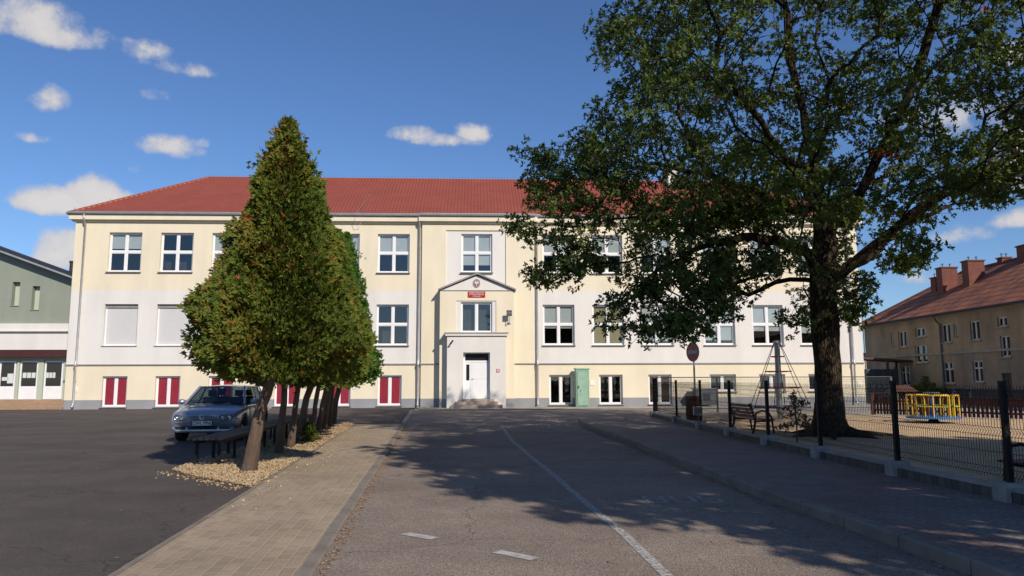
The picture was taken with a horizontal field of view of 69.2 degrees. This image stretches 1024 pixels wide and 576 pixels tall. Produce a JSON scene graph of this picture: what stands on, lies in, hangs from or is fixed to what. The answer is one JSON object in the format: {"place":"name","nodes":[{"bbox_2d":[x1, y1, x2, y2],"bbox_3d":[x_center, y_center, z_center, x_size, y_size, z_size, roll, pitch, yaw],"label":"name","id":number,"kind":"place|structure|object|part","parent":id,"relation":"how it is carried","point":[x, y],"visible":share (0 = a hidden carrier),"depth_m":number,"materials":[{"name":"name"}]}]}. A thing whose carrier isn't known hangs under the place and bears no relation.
{"place":"outdoors","nodes":[
{"label":"outdoors","id":0,"kind":"place"},
{"bbox_2d":[0,408,414,575],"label":"schoolyard","id":1,"kind":"structure","parent":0,"point":[103,504],"depth_m":11.02,"materials":[{"name":"asphalt"}]},
{"bbox_2d":[0,246,72,409],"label":"hall building","id":2,"kind":"structure","parent":1,"relation":"on","point":[35,297],"depth_m":42.38,"materials":[{"name":"paint"}]},
{"bbox_2d":[0,361,16,398],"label":"entrance door","id":3,"kind":"structure","parent":2,"relation":"in","point":[7,368],"depth_m":42.30,"materials":[{"name":"plastic"}]},
{"bbox_2d":[18,361,38,398],"bbox_3d":[-27.567,5.250,42.353,1.010,2.180,0.062,0,-7,-3],"label":"entrance door","id":4,"kind":"structure","parent":2,"relation":"in","point":[28,369],"depth_m":42.35,"materials":[{"name":"plastic"}]},
{"bbox_2d":[43,361,63,398],"bbox_3d":[-26.194,5.254,42.420,1.040,2.180,0.062,0,-7,-3],"label":"entrance door","id":5,"kind":"structure","parent":2,"relation":"in","point":[54,370],"depth_m":42.42,"materials":[{"name":"plastic"}]},
{"bbox_2d":[61,408,289,409],"bbox_3d":[-15.095,6.695,41.217,19.500,0.001,0.490,0,-7,-3],"label":"fore kerb strip","id":6,"kind":"object","parent":1,"relation":"on","point":[104,409],"visible":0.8,"depth_m":40.77,"materials":[{"name":"concrete"}]},
{"bbox_2d":[171,385,268,439],"bbox_3d":[-8.066,3.438,20.828,2.112,1.440,4.184,1,-7,-6],"label":"parked car","id":7,"kind":"object","parent":1,"relation":"on","point":[212,409],"visible":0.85,"depth_m":19.51,"materials":[{"name":"grey paint"}]},
{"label":"side window","id":8,"kind":"part","parent":7,"relation":"part of","materials":[{"name":"black glass"}]},
{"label":"side window","id":9,"kind":"part","parent":7,"relation":"part of","materials":[{"name":"grey glass"}]},
{"bbox_2d":[155,422,366,509],"bbox_3d":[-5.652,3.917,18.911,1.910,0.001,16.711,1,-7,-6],"label":"gravel bed","id":10,"kind":"object","parent":1,"relation":"on","point":[263,462],"visible":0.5,"depth_m":14.00,"materials":[{"name":"beige gravel"}]},
{"bbox_2d":[192,430,249,463],"bbox_3d":[-5.689,3.141,14.678,0.530,0.505,2.300,0,-7,-5],"label":"slat bench","id":11,"kind":"object","parent":10,"relation":"on","point":[227,436],"visible":0.88,"depth_m":14.28,"materials":[{"name":"grey wood"}]},
{"bbox_2d":[231,423,276,446],"bbox_3d":[-5.918,3.448,17.159,0.530,0.505,2.300,0,-7,-5],"label":"slat bench","id":12,"kind":"object","parent":10,"relation":"on","point":[268,426],"visible":0.49,"depth_m":17.16,"materials":[{"name":"grey wood"}]},
{"bbox_2d":[176,115,375,471],"bbox_3d":[-4.034,0.047,13.156,3.475,6.480,3.263,0,-7,0],"label":"thuja","id":13,"kind":"object","parent":10,"relation":"on","point":[251,293],"visible":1,"depth_m":12.50,"materials":[{"name":"green plant"}]},
{"bbox_2d":[261,418,297,441],"bbox_3d":[-6.167,3.756,19.640,0.530,0.505,2.300,0,-7,-5],"label":"slat bench","id":14,"kind":"object","parent":10,"relation":"on","point":[287,421],"visible":0.37,"depth_m":19.59,"materials":[{"name":"wood"}]},
{"bbox_2d":[241,190,336,453],"bbox_3d":[-4.703,0.658,15.941,2.722,5.901,2.658,0,-7,0],"label":"thuja","id":15,"kind":"object","parent":10,"relation":"on","point":[279,445],"visible":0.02,"depth_m":15.62,"materials":[{"name":"green plant"}]},
{"bbox_2d":[286,414,311,431],"bbox_3d":[-6.405,4.069,22.171,0.530,0.505,2.300,0,-7,-5],"label":"slat bench","id":16,"kind":"object","parent":10,"relation":"on","point":[309,416],"visible":0.21,"depth_m":22.33,"materials":[{"name":"grey wood"}]},
{"bbox_2d":[301,421,318,441],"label":"basal shoots","id":17,"kind":"object","parent":10,"relation":"on","point":[310,431],"visible":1,"depth_m":18.60,"materials":[{"name":"green plant"}]},
{"bbox_2d":[280,357,362,447],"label":"thuja","id":18,"kind":"object","parent":10,"relation":"on","point":[292,436],"depth_m":17.12,"materials":[{"name":"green plant"}]},
{"bbox_2d":[291,244,372,441],"bbox_3d":[-4.964,1.114,19.434,2.682,5.908,2.553,0,-7,0],"label":"thuja","id":19,"kind":"object","parent":10,"relation":"on","point":[302,420],"visible":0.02,"depth_m":18.94,"materials":[{"name":"green plant"}]},
{"bbox_2d":[310,238,368,424],"bbox_3d":[-5.277,1.216,20.834,2.645,5.999,2.502,0,-7,0],"label":"thuja","id":20,"kind":"object","parent":10,"relation":"on","point":[315,404],"visible":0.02,"depth_m":20.49,"materials":[{"name":"green plant"}]},
{"bbox_2d":[314,227,374,432],"bbox_3d":[-5.521,1.251,22.277,2.643,6.299,2.586,0,-7,0],"label":"thuja","id":21,"kind":"object","parent":10,"relation":"on","point":[347,271],"visible":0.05,"depth_m":22.35,"materials":[{"name":"green plant"}]},
{"bbox_2d":[322,233,378,429],"bbox_3d":[-5.722,1.334,23.743,2.838,6.480,2.644,0,-7,0],"label":"thuja","id":22,"kind":"object","parent":10,"relation":"on","point":[326,414],"depth_m":23.50,"materials":[{"name":"green plant"}]},
{"bbox_2d":[328,231,379,426],"bbox_3d":[-5.902,1.347,25.164,2.897,6.790,2.784,0,-7,0],"label":"thuja","id":23,"kind":"object","parent":10,"relation":"on","point":[330,416],"visible":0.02,"depth_m":25.09,"materials":[{"name":"green plant"}]},
{"bbox_2d":[332,231,384,423],"bbox_3d":[-5.892,1.403,26.626,2.924,7.053,2.779,0,-7,0],"label":"thuja","id":24,"kind":"object","parent":10,"relation":"on","point":[374,376],"visible":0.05,"depth_m":26.70,"materials":[{"name":"green plant"}]},
{"bbox_2d":[401,410,413,423],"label":"yard kerb","id":25,"kind":"structure","parent":1,"relation":"on","point":[405,420],"depth_m":29.97,"materials":[{"name":"concrete"}]},
{"bbox_2d":[108,424,400,575],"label":"paved path","id":26,"kind":"structure","parent":0,"point":[278,532],"depth_m":8.07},
{"bbox_2d":[0,0,1023,352],"label":"sky","id":27,"kind":"structure","parent":0,"point":[101,100],"materials":[{"name":"blue"}]},
{"bbox_2d":[313,410,970,575],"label":"road","id":28,"kind":"structure","parent":0,"point":[507,495],"depth_m":8.37,"materials":[{"name":"grey asphalt"}]},
{"bbox_2d":[401,532,438,538],"bbox_3d":[-0.924,2.477,7.423,0.421,0.001,0.130,-5,-9,36],"label":"road dash","id":29,"kind":"object","parent":28,"relation":"on","point":[420,535],"visible":1,"depth_m":7.43,"materials":[{"name":"paint"}]},
{"bbox_2d":[492,550,538,559],"bbox_3d":[0.027,2.372,6.599,0.455,0.001,0.130,-6,-9,40],"label":"road dash","id":30,"kind":"object","parent":28,"relation":"on","point":[517,555],"visible":1,"depth_m":6.59,"materials":[{"name":"paint"}]},
{"bbox_2d":[51,423,985,575],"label":"leaf litter","id":31,"kind":"object","parent":28,"relation":"on","point":[403,429],"visible":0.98,"depth_m":9.09,"materials":[{"name":"brown plant"}]},
{"bbox_2d":[500,425,671,575],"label":"lane line","id":32,"kind":"object","parent":28,"relation":"on","point":[659,566],"visible":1,"depth_m":8.02,"materials":[{"name":"paint"}]},
{"bbox_2d":[641,496,723,502],"bbox_3d":[2.216,2.740,9.646,1.001,0.001,0.555,0,-7,0],"label":"bus lettering","id":33,"kind":"object","parent":28,"relation":"on","point":[661,498],"visible":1,"depth_m":9.61,"materials":[{"name":"paint"}]},
{"bbox_2d":[579,414,1023,575],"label":"kerb","id":34,"kind":"structure","parent":28,"relation":"on","point":[965,562],"depth_m":7.69,"materials":[{"name":"concrete"}]},
{"bbox_2d":[416,405,888,408],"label":"forecourt","id":35,"kind":"structure","parent":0,"point":[619,407],"depth_m":40.58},
{"bbox_2d":[574,368,589,406],"bbox_3d":[3.962,5.617,41.999,0.840,2.180,0.650,0,-7,-3],"label":"electric cabinet","id":36,"kind":"object","parent":35,"relation":"on","point":[582,387],"visible":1,"depth_m":41.72,"materials":[{"name":"green metal"}]},
{"bbox_3d":[3.989,5.630,41.701,0.600,1.910,0.058,0,-7,-3],"label":"door","id":37,"kind":"part","parent":36,"relation":"part of","materials":[{"name":"green paint"}]},
{"bbox_2d":[691,388,718,404],"bbox_3d":[10.941,6.154,42.147,1.360,0.940,0.820,0,-7,-3],"label":"vent box","id":38,"kind":"object","parent":35,"relation":"on","point":[704,397],"visible":0.3,"depth_m":41.81,"materials":[{"name":"grey metal"}]},
{"bbox_2d":[414,402,994,412],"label":"backyard","id":39,"kind":"structure","parent":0,"point":[721,410],"depth_m":39.16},
{"bbox_2d":[862,317,865,368],"bbox_3d":[27.218,4.917,57.318,0.500,7.200,0.061,0,-7,0],"label":"antenna mast","id":40,"kind":"object","parent":39,"relation":"on","point":[864,345],"visible":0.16,"depth_m":57.34,"materials":[{"name":"grey metal"}]},
{"bbox_2d":[864,369,899,401],"bbox_3d":[24.244,6.499,49.652,2.150,2.100,2.235,0,-7,-3],"label":"container","id":41,"kind":"object","parent":39,"relation":"on","point":[893,374],"visible":0.44,"depth_m":48.63,"materials":[{"name":"grey metal"}]},
{"bbox_2d":[863,357,912,368],"bbox_3d":[24.573,6.158,50.203,4.312,3.010,2.021,0,-7,-3],"label":"wooden canopy","id":42,"kind":"object","parent":39,"relation":"on","point":[895,361],"visible":0.45,"depth_m":49.44,"materials":[{"name":"brown wood"}]},
{"bbox_2d":[908,376,943,398],"bbox_3d":[25.609,6.304,46.052,1.663,2.340,3.338,0,-7,0],"label":"bush","id":43,"kind":"object","parent":39,"relation":"on","point":[921,385],"visible":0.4,"depth_m":45.95,"materials":[{"name":"green plant"}]},
{"bbox_2d":[583,414,1023,570],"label":"pavement","id":44,"kind":"structure","parent":0,"point":[986,527],"depth_m":9.58,"materials":[{"name":"grey concrete"}]},
{"bbox_2d":[650,380,1023,504],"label":"fence","id":45,"kind":"object","parent":44,"relation":"on","point":[1010,489],"visible":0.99,"depth_m":11.64,"materials":[{"name":"black metal"}]},
{"bbox_2d":[693,406,701,415],"bbox_3d":[5.392,3.571,21.562,0.240,0.260,0.140,0,-7,0],"label":"junction box","id":46,"kind":"object","parent":45,"relation":"attached to","point":[697,410],"visible":1,"depth_m":21.50,"materials":[{"name":"grey metal"}]},
{"bbox_2d":[646,412,1023,482],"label":"playground sand","id":47,"kind":"structure","parent":0,"point":[916,447],"depth_m":16.52,"materials":[{"name":"beige sand"}]},
{"bbox_2d":[686,343,698,420],"bbox_3d":[6.084,3.137,24.761,0.089,2.660,0.650,3,-8,-26],"label":"no entry sign","id":48,"kind":"object","parent":47,"relation":"on","point":[692,351],"visible":0.84,"depth_m":24.80,"materials":[{"name":"metal"}]},
{"bbox_2d":[686,396,699,420],"bbox_3d":[5.864,3.921,23.998,0.490,0.840,0.490,0,-7,0],"label":"waste bin","id":49,"kind":"object","parent":47,"relation":"on","point":[691,418],"visible":0.41,"depth_m":23.81,"materials":[{"name":"black metal"}]},
{"bbox_2d":[731,403,774,433],"bbox_3d":[6.341,3.431,19.724,0.679,0.773,1.591,0,-7,-5],"label":"park bench","id":50,"kind":"object","parent":47,"relation":"on","point":[740,411],"visible":0.46,"depth_m":19.44,"materials":[{"name":"black metal"}]},
{"bbox_2d":[496,0,1023,439],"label":"oak tree","id":51,"kind":"object","parent":47,"relation":"on","point":[827,271],"visible":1,"depth_m":17.34,"materials":[{"name":"green plant"}]},
{"bbox_2d":[652,376,891,411],"bbox_3d":[10.586,4.560,31.264,11.655,1.639,2.194,2,-7,-18],"label":"side fence","id":52,"kind":"object","parent":47,"relation":"on","point":[716,381],"visible":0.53,"depth_m":31.37,"materials":[{"name":"black metal"}]},
{"bbox_2d":[751,340,811,418],"bbox_3d":[9.261,3.184,25.800,2.023,2.720,2.115,0,-7,0],"label":"climbing net","id":53,"kind":"object","parent":47,"relation":"on","point":[777,345],"visible":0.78,"depth_m":25.75,"materials":[{"name":"metal"}]},
{"bbox_2d":[776,389,813,442],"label":"sapling","id":54,"kind":"object","parent":47,"relation":"on","point":[794,403],"visible":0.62,"depth_m":16.37,"materials":[{"name":"green plant"}]},
{"bbox_2d":[905,392,960,422],"bbox_3d":[13.264,3.766,23.409,1.560,0.950,1.560,2,-7,-17],"label":"roundabout","id":55,"kind":"object","parent":47,"relation":"on","point":[932,415],"visible":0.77,"depth_m":23.23,"materials":[{"name":"blue paint"}]},
{"bbox_2d":[870,393,1023,418],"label":"picket fence","id":56,"kind":"object","parent":47,"relation":"on","point":[986,402],"visible":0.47,"depth_m":26.21,"materials":[{"name":"brown wood"}]},
{"bbox_2d":[998,443,1023,480],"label":"park bench","id":57,"kind":"object","parent":47,"relation":"on","point":[1017,462],"visible":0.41,"depth_m":9.24,"materials":[{"name":"black metal"}]},
{"bbox_2d":[744,407,1023,418],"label":"playground path","id":58,"kind":"structure","parent":0,"point":[847,409],"depth_m":31.69,"materials":[{"name":"beige sand"}]},
{"bbox_2d":[888,385,918,407],"bbox_3d":[18.719,5.227,35.620,1.140,1.125,0.900,0,-7,-6],"label":"play hut","id":59,"kind":"object","parent":58,"relation":"on","point":[899,387],"visible":0.23,"depth_m":35.41,"materials":[{"name":"brown wood"}]},
{"label":"ground","id":60,"kind":"structure","parent":0,"visible":0},
{"bbox_2d":[109,424,356,575],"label":"path edging","id":61,"kind":"object","parent":60,"relation":"on","point":[135,561],"visible":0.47,"depth_m":7.99,"materials":[{"name":"concrete"}]},
{"bbox_2d":[295,424,404,575],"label":"path kerb","id":62,"kind":"structure","parent":60,"relation":"on","point":[311,564],"depth_m":8.04,"materials":[{"name":"concrete"}]},
{"bbox_2d":[63,170,865,408],"bbox_3d":[-2.383,-0.352,47.655,46.285,16.100,13.435,0,-7,-3],"label":"school","id":63,"kind":"object","parent":60,"relation":"on","point":[431,250],"visible":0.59,"depth_m":42.73,"materials":[{"name":"paint"}]},
{"bbox_2d":[99,376,127,407],"bbox_3d":[-22.107,5.784,41.305,1.460,1.735,0.360,0,-7,-3],"label":"window","id":64,"kind":"structure","parent":63,"relation":"in","point":[114,387],"depth_m":41.44,"materials":[{"name":"plastic"}]},
{"bbox_2d":[104,304,137,345],"bbox_3d":[-22.006,2.102,41.803,1.940,2.385,0.290,0,-7,-3],"label":"window","id":65,"kind":"structure","parent":63,"relation":"in","point":[121,319],"depth_m":41.91,"materials":[{"name":"plastic"}]},
{"bbox_2d":[105,233,142,272],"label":"window","id":66,"kind":"structure","parent":63,"relation":"in","point":[125,248],"depth_m":42.55,"materials":[{"name":"plastic"}]},
{"bbox_2d":[152,376,179,407],"bbox_3d":[-19.220,5.791,41.445,1.460,1.735,0.360,0,-7,-3],"label":"window","id":67,"kind":"structure","parent":63,"relation":"in","point":[167,387],"depth_m":41.57,"materials":[{"name":"plastic"}]},
{"bbox_2d":[156,304,189,345],"bbox_3d":[-19.121,2.108,41.939,1.940,2.385,0.290,0,-7,-3],"label":"window","id":68,"kind":"structure","parent":63,"relation":"in","point":[170,318],"depth_m":42.04,"materials":[{"name":"plastic"}]},
{"bbox_2d":[158,233,193,272],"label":"window","id":69,"kind":"structure","parent":63,"relation":"in","point":[177,248],"depth_m":44.12,"materials":[{"name":"glass"}]},
{"bbox_2d":[209,376,232,385],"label":"window","id":70,"kind":"structure","parent":63,"relation":"in","point":[212,378],"depth_m":41.78,"materials":[{"name":"plastic"}]},
{"bbox_2d":[209,233,233,272],"bbox_3d":[-16.262,-2.001,42.571,1.940,2.315,0.396,0,-7,-3],"label":"window","id":71,"kind":"structure","parent":63,"relation":"in","point":[217,246],"depth_m":42.75,"materials":[{"name":"plastic"}]},
{"bbox_2d":[272,384,298,406],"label":"window","id":72,"kind":"structure","parent":63,"relation":"in","point":[277,399],"depth_m":41.85,"materials":[{"name":"plastic"}]},
{"bbox_2d":[334,386,350,406],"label":"window","id":73,"kind":"structure","parent":63,"relation":"in","point":[344,399],"depth_m":42.01,"materials":[{"name":"plastic"}]},
{"bbox_2d":[351,234,359,266],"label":"window","id":74,"kind":"structure","parent":63,"relation":"in","point":[356,238],"depth_m":43.15,"materials":[{"name":"plastic"}]},
{"bbox_2d":[377,375,401,404],"bbox_3d":[-6.935,5.820,42.041,1.460,1.735,0.360,0,-7,-3],"label":"window","id":75,"kind":"structure","parent":63,"relation":"in","point":[389,386],"depth_m":42.19,"materials":[{"name":"plastic"}]},
{"bbox_2d":[375,305,408,345],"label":"window","id":76,"kind":"structure","parent":63,"relation":"in","point":[392,320],"depth_m":44.22,"materials":[{"name":"glass"}]},
{"bbox_2d":[376,234,409,273],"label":"window","id":77,"kind":"structure","parent":63,"relation":"in","point":[393,250],"depth_m":43.28,"materials":[{"name":"plastic"}]},
{"bbox_2d":[468,292,484,296],"bbox_3d":[-2.007,0.369,42.084,0.980,0.330,0.041,0,-7,-3],"label":"school sign","id":78,"kind":"object","parent":63,"relation":"attached to","point":[476,294],"visible":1,"depth_m":42.07,"materials":[{"name":"red metal"}]},
{"bbox_2d":[473,279,479,287],"bbox_3d":[-2.009,-0.276,42.163,0.420,0.500,0.041,0,-7,-3],"label":"crest plaque","id":79,"kind":"object","parent":63,"relation":"attached to","point":[476,283],"visible":1,"depth_m":42.15,"materials":[{"name":"metal"}]},
{"bbox_2d":[460,234,492,272],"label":"window","id":80,"kind":"structure","parent":63,"relation":"in","point":[476,249],"depth_m":43.33,"materials":[{"name":"plastic"}]},
{"bbox_2d":[461,302,491,331],"bbox_3d":[-2.015,1.774,42.162,2.580,2.130,0.690,0,-7,-3],"label":"window","id":81,"kind":"structure","parent":63,"relation":"in","point":[475,316],"depth_m":42.48,"materials":[{"name":"glass"}]},
{"bbox_2d":[463,353,489,398],"bbox_3d":[-1.972,4.882,41.340,1.480,2.560,0.162,0,-7,-3],"label":"door","id":82,"kind":"structure","parent":63,"relation":"in","point":[476,366],"depth_m":41.33,"materials":[{"name":"plastic"}]},
{"bbox_2d":[506,310,511,323],"bbox_3d":[-0.165,1.641,41.827,0.300,0.740,0.425,0,-7,-3],"label":"floodlight","id":83,"kind":"object","parent":63,"relation":"attached to","point":[509,313],"visible":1,"depth_m":41.66,"materials":[{"name":"black metal"}]},
{"bbox_2d":[542,235,572,273],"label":"window","id":84,"kind":"structure","parent":63,"relation":"in","point":[546,250],"depth_m":43.73,"materials":[{"name":"plastic"}]},
{"bbox_2d":[542,305,575,345],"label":"window","id":85,"kind":"structure","parent":63,"relation":"in","point":[558,320],"depth_m":43.23,"materials":[{"name":"plastic"}]},
{"bbox_2d":[549,375,572,405],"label":"window","id":86,"kind":"structure","parent":63,"relation":"in","point":[560,386],"depth_m":42.65,"materials":[{"name":"plastic"}]},
{"bbox_2d":[591,236,623,273],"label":"window","id":87,"kind":"structure","parent":63,"relation":"in","point":[613,250],"depth_m":43.89,"materials":[{"name":"plastic"}]},
{"bbox_2d":[592,305,625,345],"bbox_3d":[5.577,2.165,43.123,1.940,2.385,0.396,0,-7,-3],"label":"window","id":88,"kind":"structure","parent":63,"relation":"in","point":[598,340],"depth_m":43.24,"materials":[{"name":"plastic"}]},
{"bbox_2d":[599,375,623,404],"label":"window","id":89,"kind":"structure","parent":63,"relation":"in","point":[610,386],"depth_m":42.79,"materials":[{"name":"plastic"}]},
{"bbox_2d":[640,236,669,273],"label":"window","id":90,"kind":"structure","parent":63,"relation":"in","point":[664,243],"depth_m":44.07,"materials":[{"name":"plastic"}]},
{"bbox_2d":[641,305,674,345],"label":"window","id":91,"kind":"structure","parent":63,"relation":"in","point":[665,343],"depth_m":43.42,"materials":[{"name":"plastic"}]},
{"bbox_2d":[648,374,671,404],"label":"window","id":92,"kind":"structure","parent":63,"relation":"in","point":[668,388],"depth_m":42.94,"materials":[{"name":"plastic"}]},
{"bbox_2d":[703,306,736,345],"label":"window","id":93,"kind":"structure","parent":63,"relation":"in","point":[725,336],"depth_m":43.57,"materials":[{"name":"plastic"}]},
{"bbox_2d":[710,374,734,391],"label":"window","id":94,"kind":"structure","parent":63,"relation":"in","point":[713,380],"depth_m":43.17,"materials":[{"name":"plastic"}]},
{"bbox_2d":[749,241,782,274],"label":"window","id":95,"kind":"structure","parent":63,"relation":"in","point":[755,246],"depth_m":44.32,"materials":[{"name":"plastic"}]},
{"bbox_2d":[752,305,785,345],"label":"window","id":96,"kind":"structure","parent":63,"relation":"in","point":[764,331],"depth_m":43.82,"materials":[{"name":"plastic"}]},
{"bbox_2d":[759,374,783,391],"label":"window","id":97,"kind":"structure","parent":63,"relation":"in","point":[766,375],"depth_m":43.31,"materials":[{"name":"plastic"}]},
{"bbox_2d":[798,238,811,274],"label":"window","id":98,"kind":"structure","parent":63,"relation":"in","point":[803,238],"depth_m":44.39,"materials":[{"name":"plastic"}]},
{"bbox_2d":[800,305,811,345],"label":"window","id":99,"kind":"structure","parent":63,"relation":"in","point":[806,341],"depth_m":43.94,"materials":[{"name":"plastic"}]},
{"bbox_2d":[808,374,813,391],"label":"window","id":100,"kind":"structure","parent":63,"relation":"in","point":[810,376],"depth_m":43.43,"materials":[{"name":"plastic"}]},
{"bbox_2d":[861,244,1023,406],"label":"tenement","id":101,"kind":"structure","parent":60,"relation":"on","point":[950,326],"depth_m":45.56,"materials":[{"name":"beige paint"}]},
{"bbox_2d":[897,331,907,347],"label":"window","id":102,"kind":"structure","parent":101,"relation":"in","point":[902,334],"depth_m":50.79,"materials":[{"name":"white glass"}]},
{"bbox_2d":[902,366,910,385],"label":"window","id":103,"kind":"structure","parent":101,"relation":"in","point":[905,369],"depth_m":50.42,"materials":[{"name":"white glass"}]},
{"bbox_2d":[914,327,926,337],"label":"window","id":104,"kind":"structure","parent":101,"relation":"in","point":[921,332],"depth_m":48.56,"materials":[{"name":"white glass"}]},
{"bbox_2d":[914,345,928,363],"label":"window","id":105,"kind":"structure","parent":101,"relation":"in","point":[920,349],"depth_m":48.56,"materials":[{"name":"white glass"}]},
{"bbox_2d":[941,324,952,343],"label":"window","id":106,"kind":"structure","parent":101,"relation":"in","point":[946,328],"depth_m":45.71,"materials":[{"name":"white glass"}]},
{"bbox_2d":[944,362,954,384],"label":"window","id":107,"kind":"structure","parent":101,"relation":"in","point":[948,366],"depth_m":45.46,"materials":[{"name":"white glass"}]},
{"bbox_2d":[952,324,957,337],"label":"window","id":108,"kind":"structure","parent":101,"relation":"in","point":[955,336],"depth_m":44.85,"materials":[{"name":"white glass"}]},
{"bbox_2d":[969,320,981,341],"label":"window","id":109,"kind":"structure","parent":101,"relation":"in","point":[975,326],"depth_m":42.89,"materials":[{"name":"white glass"}]},
{"bbox_2d":[971,361,984,382],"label":"window","id":110,"kind":"structure","parent":101,"relation":"in","point":[978,365],"depth_m":42.63,"materials":[{"name":"white glass"}]},
{"bbox_2d":[995,316,1007,327],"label":"window","id":111,"kind":"structure","parent":101,"relation":"in","point":[1002,320],"depth_m":40.45,"materials":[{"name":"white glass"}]},
{"bbox_2d":[999,335,1011,357],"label":"window","id":112,"kind":"structure","parent":101,"relation":"in","point":[1005,339],"depth_m":40.22,"materials":[{"name":"white glass"}]},
{"bbox_2d":[1004,373,1012,401],"bbox_3d":[26.845,5.371,40.030,0.070,1.562,0.785,0,-7,0],"label":"door","id":113,"kind":"structure","parent":101,"relation":"in","point":[1007,376],"depth_m":40.04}
]}

